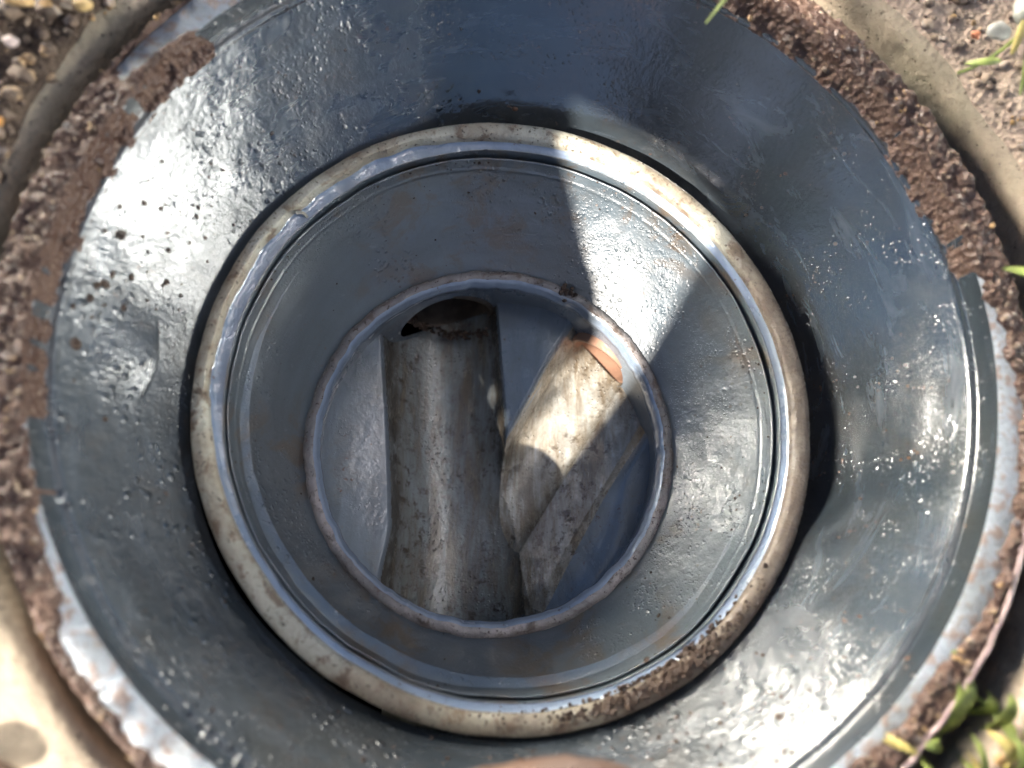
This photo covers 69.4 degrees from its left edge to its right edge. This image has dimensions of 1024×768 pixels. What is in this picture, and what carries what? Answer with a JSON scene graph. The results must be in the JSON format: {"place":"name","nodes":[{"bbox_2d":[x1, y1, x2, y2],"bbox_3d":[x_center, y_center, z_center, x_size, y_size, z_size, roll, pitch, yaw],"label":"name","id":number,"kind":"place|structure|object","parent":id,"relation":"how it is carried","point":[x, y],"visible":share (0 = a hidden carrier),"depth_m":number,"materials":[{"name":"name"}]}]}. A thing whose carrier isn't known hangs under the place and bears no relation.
{"place":"outdoors","nodes":[
{"label":"outdoors","id":0,"kind":"place"},
{"bbox_2d":[0,0,1023,767],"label":"ground","id":1,"kind":"structure","parent":0,"point":[982,98],"depth_m":0.39,"materials":[{"name":"brown soil"}]},
{"bbox_2d":[1,35,19,47],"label":"pebble","id":2,"kind":"object","parent":1,"relation":"on","point":[10,41],"visible":1,"depth_m":0.32,"materials":[{"name":"stone"}]},
{"bbox_2d":[73,0,92,11],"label":"pebble","id":3,"kind":"object","parent":1,"relation":"on","point":[83,5],"visible":1,"depth_m":0.33,"materials":[{"name":"stone"}]},
{"bbox_2d":[321,290,654,622],"bbox_3d":[-0.018,0.051,0.518,0.224,0.098,0.224,1,77,-5],"label":"chamber base","id":4,"kind":"object","parent":1,"relation":"on","point":[503,470],"visible":0.95,"depth_m":0.52,"materials":[{"name":"plastic"}]},
{"bbox_2d":[408,315,488,339],"bbox_3d":[-0.048,-0.041,0.551,0.062,0.024,0.010,11,76,-3],"label":"sediment","id":5,"kind":"object","parent":4,"relation":"in","point":[423,327],"visible":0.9,"depth_m":0.56,"materials":[{"name":"brown soil"}]},
{"bbox_2d":[407,284,493,327],"bbox_3d":[-0.056,-0.247,0.590,0.072,0.072,0.400,-1,77,-6],"label":"inlet pipe","id":6,"kind":"object","parent":4,"relation":"attached to","point":[452,310],"visible":0.16,"depth_m":0.58,"materials":[{"name":"black"}]},
{"bbox_2d":[303,271,673,637],"bbox_3d":[-0.012,0.039,0.464,0.232,0.015,0.231,1,77,-5],"label":"sealing ring","id":7,"kind":"object","parent":4,"relation":"on","point":[618,338],"visible":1,"depth_m":0.46,"materials":[{"name":"plastic"}]},
{"bbox_2d":[559,283,577,301],"bbox_3d":[0.036,-0.060,0.484,0.012,0.003,0.012,-28,81,-11],"label":"tar lump","id":8,"kind":"object","parent":7,"relation":"on","point":[564,289],"visible":1,"depth_m":0.48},
{"bbox_2d":[190,123,809,737],"bbox_3d":[-0.003,0.017,0.432,0.338,0.070,0.338,1,77,-5],"label":"pipe","id":9,"kind":"object","parent":4,"relation":"on","point":[360,237],"visible":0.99,"depth_m":0.43,"materials":[{"name":"plastic"}]},
{"bbox_2d":[296,211,308,217],"bbox_3d":[-0.119,-0.096,0.418,0.006,0.007,0.003,1,77,-5],"label":"plastic burr","id":10,"kind":"object","parent":9,"relation":"on","point":[304,214],"visible":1,"depth_m":0.42},
{"bbox_2d":[469,556,767,729],"bbox_3d":[0.065,0.142,0.374,0.175,0.010,0.035,-24,80,-11],"label":"mud smear","id":11,"kind":"object","parent":9,"relation":"on","point":[662,683],"visible":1,"depth_m":0.37},
{"bbox_2d":[572,332,622,382],"bbox_3d":[0.140,-0.110,0.565,0.052,0.052,0.250,38,76,4],"label":"inlet pipe","id":12,"kind":"object","parent":4,"relation":"attached to","point":[602,354],"visible":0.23,"depth_m":0.55,"materials":[{"name":"orange plastic"}]},
{"bbox_2d":[0,0,1023,767],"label":"concrete ring","id":13,"kind":"object","parent":1,"relation":"on","point":[48,718],"visible":0.12,"depth_m":0.35,"materials":[{"name":"beige concrete"}]},
{"bbox_2d":[0,761,15,767],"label":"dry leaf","id":14,"kind":"object","parent":13,"relation":"on","point":[5,764],"visible":1,"depth_m":0.27,"materials":[{"name":"brown plant"}]},
{"bbox_2d":[22,0,1023,767],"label":"shaft riser","id":15,"kind":"object","parent":13,"relation":"in","point":[840,244],"visible":0.98,"depth_m":0.38,"materials":[{"name":"plastic"}]},
{"bbox_2d":[69,28,942,766],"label":"mud flecks","id":16,"kind":"object","parent":15,"relation":"on","point":[105,284],"visible":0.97,"depth_m":0.36,"materials":[{"name":"brown soil"}]},
{"bbox_2d":[0,0,1023,767],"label":"soil","id":17,"kind":"structure","parent":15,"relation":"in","point":[872,92],"depth_m":0.34,"materials":[{"name":"brown soil"}]},
{"bbox_2d":[705,0,726,23],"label":"grass tip","id":18,"kind":"object","parent":17,"relation":"on","point":[719,5],"depth_m":0.34,"materials":[{"name":"green plant"}]},
{"bbox_2d":[1002,266,1023,276],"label":"grass tip","id":19,"kind":"object","parent":17,"relation":"on","point":[1017,270],"depth_m":0.35,"materials":[{"name":"green plant"}]},
{"bbox_2d":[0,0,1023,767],"bbox_3d":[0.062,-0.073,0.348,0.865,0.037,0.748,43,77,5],"label":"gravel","id":20,"kind":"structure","parent":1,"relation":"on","point":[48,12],"depth_m":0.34,"materials":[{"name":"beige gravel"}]},
{"bbox_2d":[5,0,34,6],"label":"pebble","id":21,"kind":"object","parent":20,"relation":"on","point":[24,3],"visible":1,"depth_m":0.32,"materials":[{"name":"stone"}]},
{"bbox_2d":[882,650,1023,767],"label":"weed clump","id":22,"kind":"object","parent":1,"relation":"on","point":[967,698],"visible":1,"depth_m":0.31,"materials":[{"name":"green plant"}]},
{"bbox_2d":[971,31,980,39],"bbox_3d":[0.234,-0.176,0.373,0.005,0.004,0.004,3,81,-14],"label":"pebble","id":23,"kind":"object","parent":1,"relation":"on","point":[976,35],"visible":1,"depth_m":0.37,"materials":[{"name":"stone"}]},
{"bbox_2d":[957,19,1023,94],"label":"weed sprig","id":24,"kind":"object","parent":1,"relation":"on","point":[1015,41],"visible":1,"depth_m":0.36,"materials":[{"name":"green plant"}]},
{"bbox_2d":[986,21,1010,40],"bbox_3d":[0.248,-0.179,0.375,0.014,0.006,0.011,-30,81,-12],"label":"pebble","id":25,"kind":"object","parent":1,"relation":"on","point":[999,30],"visible":1,"depth_m":0.37,"materials":[{"name":"stone"}]},
{"bbox_2d":[1013,0,1023,25],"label":"pebble","id":26,"kind":"object","parent":1,"relation":"on","point":[1018,11],"visible":1,"depth_m":0.38,"materials":[{"name":"stone"}]},
{"bbox_2d":[479,754,627,767],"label":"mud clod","id":27,"kind":"object","parent":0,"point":[564,761],"visible":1,"depth_m":0.27,"materials":[{"name":"brown soil"}]}
]}

